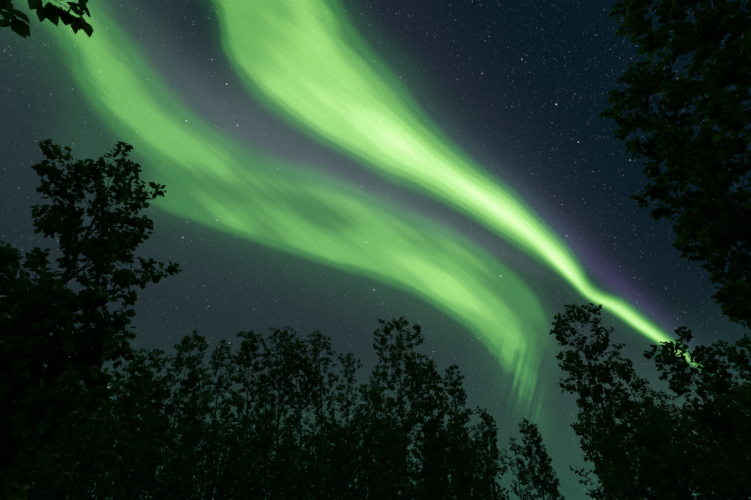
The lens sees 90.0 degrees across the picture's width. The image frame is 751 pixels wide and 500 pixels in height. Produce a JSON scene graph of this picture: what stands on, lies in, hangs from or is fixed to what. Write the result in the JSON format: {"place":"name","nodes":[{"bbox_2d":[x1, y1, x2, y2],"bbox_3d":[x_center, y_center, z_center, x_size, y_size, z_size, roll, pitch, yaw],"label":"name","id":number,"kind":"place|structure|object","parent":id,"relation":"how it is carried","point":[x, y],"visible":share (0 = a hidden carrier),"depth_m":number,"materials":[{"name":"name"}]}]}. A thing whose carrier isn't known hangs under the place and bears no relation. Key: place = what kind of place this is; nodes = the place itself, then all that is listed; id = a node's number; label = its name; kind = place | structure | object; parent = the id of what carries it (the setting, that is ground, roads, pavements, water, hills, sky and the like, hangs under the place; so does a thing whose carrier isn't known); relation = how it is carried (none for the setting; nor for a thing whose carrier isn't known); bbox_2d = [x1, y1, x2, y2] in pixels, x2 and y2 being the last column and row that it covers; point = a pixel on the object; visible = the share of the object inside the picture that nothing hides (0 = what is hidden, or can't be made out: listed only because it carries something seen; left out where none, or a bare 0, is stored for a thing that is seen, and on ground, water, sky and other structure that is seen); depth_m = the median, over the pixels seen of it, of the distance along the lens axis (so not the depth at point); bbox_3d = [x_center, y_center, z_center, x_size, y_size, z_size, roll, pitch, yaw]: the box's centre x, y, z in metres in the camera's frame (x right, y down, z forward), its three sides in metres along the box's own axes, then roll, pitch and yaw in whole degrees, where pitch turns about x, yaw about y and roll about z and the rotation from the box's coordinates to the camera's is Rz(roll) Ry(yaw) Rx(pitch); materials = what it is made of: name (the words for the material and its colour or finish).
{"place":"outdoors","nodes":[
{"label":"outdoors","id":0,"kind":"place"},
{"bbox_2d":[0,0,750,499],"label":"sky","id":1,"kind":"structure","parent":0,"point":[452,168],"materials":[{"name":"green"}]},
{"bbox_3d":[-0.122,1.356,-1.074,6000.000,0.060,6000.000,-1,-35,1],"label":"ground","id":2,"kind":"structure","parent":0,"visible":0},
{"bbox_2d":[0,0,93,38],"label":"broadleaf tree","id":3,"kind":"object","parent":2,"relation":"on","point":[51,12],"visible":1,"depth_m":2.25,"materials":[{"name":"green plant"}]},
{"bbox_2d":[0,269,140,499],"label":"broadleaf tree","id":4,"kind":"object","parent":2,"relation":"on","point":[30,424],"visible":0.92,"depth_m":4.25,"materials":[{"name":"green plant"}]},
{"bbox_2d":[0,139,181,499],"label":"broadleaf tree","id":5,"kind":"object","parent":2,"relation":"on","point":[100,251],"visible":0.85,"depth_m":5.96,"materials":[{"name":"green plant"}]},
{"bbox_2d":[83,358,145,499],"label":"aspen tree","id":6,"kind":"object","parent":2,"relation":"on","point":[128,412],"visible":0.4,"depth_m":16.21,"materials":[{"name":"green plant"}]},
{"bbox_2d":[104,348,170,498],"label":"aspen tree","id":7,"kind":"object","parent":2,"relation":"on","point":[147,374],"visible":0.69,"depth_m":16.06,"materials":[{"name":"green plant"}]},
{"bbox_2d":[114,380,163,493],"bbox_3d":[-12.153,9.998,17.752,2.268,7.768,1.865,28,-44,-34],"label":"aspen tree","id":8,"kind":"object","parent":2,"relation":"on","point":[136,427],"visible":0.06,"depth_m":18.83,"materials":[{"name":"green plant"}]},
{"bbox_2d":[144,328,208,494],"bbox_3d":[-8.773,7.536,15.321,2.637,9.009,2.085,-1,-35,1],"label":"aspen tree","id":9,"kind":"object","parent":2,"relation":"on","point":[178,362],"visible":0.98,"depth_m":16.18,"materials":[{"name":"green plant"}]},
{"bbox_2d":[174,363,215,499],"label":"aspen tree","id":10,"kind":"object","parent":2,"relation":"on","point":[203,375],"visible":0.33,"depth_m":20.32,"materials":[{"name":"green plant"}]},
{"bbox_2d":[193,340,240,499],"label":"aspen tree","id":11,"kind":"object","parent":2,"relation":"on","point":[216,365],"visible":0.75,"depth_m":17.66,"materials":[{"name":"green plant"}]},
{"bbox_2d":[219,331,276,499],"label":"aspen tree","id":12,"kind":"object","parent":2,"relation":"on","point":[251,347],"visible":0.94,"depth_m":17.39,"materials":[{"name":"green plant"}]},
{"bbox_2d":[251,370,287,498],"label":"aspen tree","id":13,"kind":"object","parent":2,"relation":"on","point":[267,438],"visible":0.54,"depth_m":21.34,"materials":[{"name":"green plant"}]},
{"bbox_2d":[256,326,307,493],"bbox_3d":[-4.654,8.037,16.981,2.517,10.098,2.435,-1,-35,1],"label":"aspen tree","id":14,"kind":"object","parent":2,"relation":"on","point":[267,354],"visible":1,"depth_m":18.17,"materials":[{"name":"green plant"}]},
{"bbox_2d":[271,339,330,491],"bbox_3d":[-3.991,9.273,18.546,3.206,9.864,2.556,-1,-35,1],"label":"aspen tree","id":15,"kind":"object","parent":2,"relation":"on","point":[302,395],"visible":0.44,"depth_m":19.69,"materials":[{"name":"green plant"}]},
{"bbox_2d":[299,329,341,499],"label":"aspen tree","id":16,"kind":"object","parent":2,"relation":"on","point":[315,349],"visible":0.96,"depth_m":19.30,"materials":[{"name":"green plant"}]},
{"bbox_2d":[331,352,364,490],"bbox_3d":[-1.540,10.183,19.873,1.696,9.880,1.730,29,-44,-35],"label":"aspen tree","id":17,"kind":"object","parent":2,"relation":"on","point":[347,400],"visible":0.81,"depth_m":21.02,"materials":[{"name":"green plant"}]},
{"bbox_2d":[348,384,388,485],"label":"aspen tree","id":18,"kind":"object","parent":2,"relation":"on","point":[363,393],"visible":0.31,"depth_m":24.43,"materials":[{"name":"green plant"}]},
{"bbox_2d":[0,398,750,499],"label":"forest trees","id":19,"kind":"object","parent":2,"relation":"on","point":[333,481],"visible":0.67,"depth_m":10.34,"materials":[{"name":"green plant"}]},
{"bbox_2d":[359,363,392,499],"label":"aspen tree","id":20,"kind":"object","parent":2,"relation":"on","point":[381,400],"visible":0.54,"depth_m":21.27,"materials":[{"name":"green plant"}]},
{"bbox_2d":[3,392,750,499],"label":"forest trees","id":21,"kind":"object","parent":2,"relation":"on","point":[351,471],"visible":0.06,"depth_m":26.21,"materials":[{"name":"green plant"}]},
{"bbox_2d":[40,448,713,499],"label":"forest trees","id":22,"kind":"object","parent":2,"relation":"on","point":[534,495],"visible":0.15,"depth_m":69.66,"materials":[{"name":"green plant"}]},
{"bbox_2d":[7,396,749,499],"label":"forest trees","id":23,"kind":"object","parent":2,"relation":"on","point":[151,481],"visible":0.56,"depth_m":13.00,"materials":[{"name":"green plant"}]},
{"bbox_2d":[6,379,750,499],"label":"forest trees","id":24,"kind":"object","parent":2,"relation":"on","point":[332,463],"visible":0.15,"depth_m":18.45,"materials":[{"name":"green plant"}]},
{"bbox_2d":[41,407,721,499],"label":"forest trees","id":25,"kind":"object","parent":2,"relation":"on","point":[554,491],"visible":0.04,"depth_m":58.72,"materials":[{"name":"green plant"}]},
{"bbox_2d":[14,416,750,499],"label":"forest trees","id":26,"kind":"object","parent":2,"relation":"on","point":[49,461],"visible":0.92,"depth_m":8.04,"materials":[{"name":"green plant"}]},
{"bbox_2d":[20,401,749,499],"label":"forest trees","id":27,"kind":"object","parent":2,"relation":"on","point":[64,495],"visible":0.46,"depth_m":15.10,"materials":[{"name":"green plant"}]},
{"bbox_2d":[25,389,750,499],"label":"forest trees","id":28,"kind":"object","parent":2,"relation":"on","point":[164,452],"visible":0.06,"depth_m":38.63,"materials":[{"name":"green plant"}]},
{"bbox_2d":[29,393,747,499],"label":"forest trees","id":29,"kind":"object","parent":2,"relation":"on","point":[657,395],"visible":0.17,"depth_m":29.21,"materials":[{"name":"green plant"}]},
{"bbox_2d":[39,374,750,499],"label":"forest trees","id":30,"kind":"object","parent":2,"relation":"on","point":[586,415],"depth_m":43.58,"materials":[{"name":"green plant"}]},
{"bbox_2d":[363,316,438,496],"bbox_3d":[1.473,7.636,16.489,3.437,10.167,3.149,27,-43,-33],"label":"aspen tree","id":31,"kind":"object","parent":2,"relation":"on","point":[409,423],"visible":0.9,"depth_m":17.48,"materials":[{"name":"green plant"}]},
{"bbox_2d":[61,412,750,499],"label":"forest trees","id":32,"kind":"object","parent":2,"relation":"on","point":[476,481],"visible":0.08,"depth_m":22.10,"materials":[{"name":"green plant"}]},
{"bbox_2d":[398,356,439,497],"bbox_3d":[2.305,9.613,18.310,2.307,9.014,2.104,-1,-35,1],"label":"aspen tree","id":33,"kind":"object","parent":2,"relation":"on","point":[418,394],"visible":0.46,"depth_m":19.29,"materials":[{"name":"green plant"}]},
{"bbox_2d":[421,359,461,499],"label":"aspen tree","id":34,"kind":"object","parent":2,"relation":"on","point":[442,413],"visible":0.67,"depth_m":18.04,"materials":[{"name":"green plant"}]},
{"bbox_2d":[438,364,476,497],"bbox_3d":[4.173,10.009,18.549,1.811,8.642,1.564,-1,-35,1],"label":"aspen tree","id":35,"kind":"object","parent":2,"relation":"on","point":[460,394],"visible":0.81,"depth_m":19.77,"materials":[{"name":"green plant"}]},
{"bbox_2d":[477,415,507,494],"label":"aspen tree","id":36,"kind":"object","parent":2,"relation":"on","point":[489,425],"visible":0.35,"depth_m":22.14,"materials":[{"name":"green plant"}]},
{"bbox_2d":[518,418,552,499],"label":"aspen tree","id":37,"kind":"object","parent":2,"relation":"on","point":[541,463],"visible":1,"depth_m":19.31,"materials":[{"name":"green plant"}]},
{"bbox_2d":[549,303,667,499],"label":"aspen tree","id":38,"kind":"object","parent":2,"relation":"on","point":[623,429],"visible":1,"depth_m":6.97,"materials":[{"name":"green plant"}]},
{"bbox_2d":[604,358,701,499],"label":"aspen tree","id":39,"kind":"object","parent":2,"relation":"on","point":[666,468],"visible":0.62,"depth_m":9.65,"materials":[{"name":"green plant"}]},
{"bbox_2d":[599,57,750,326],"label":"broadleaf tree","id":40,"kind":"object","parent":2,"relation":"on","point":[706,163],"visible":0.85,"depth_m":5.77,"materials":[{"name":"green plant"}]},
{"bbox_2d":[609,0,750,142],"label":"broadleaf tree","id":41,"kind":"object","parent":2,"relation":"on","point":[721,73],"visible":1,"depth_m":4.05,"materials":[{"name":"green plant"}]},
{"bbox_2d":[642,326,750,499],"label":"aspen tree","id":42,"kind":"object","parent":2,"relation":"on","point":[715,422],"visible":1,"depth_m":5.63,"materials":[{"name":"green plant"}]},
{"bbox_2d":[653,147,750,391],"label":"broadleaf tree","id":43,"kind":"object","parent":2,"relation":"on","point":[742,263],"visible":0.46,"depth_m":6.55,"materials":[{"name":"green plant"}]},
{"bbox_2d":[698,356,750,480],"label":"aspen tree","id":44,"kind":"object","parent":2,"relation":"on","point":[743,416],"visible":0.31,"depth_m":8.33,"materials":[{"name":"green plant"}]},
{"bbox_2d":[712,333,750,414],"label":"aspen tree","id":45,"kind":"object","parent":2,"relation":"on","point":[742,365],"visible":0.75,"depth_m":7.07,"materials":[{"name":"green plant"}]}
]}

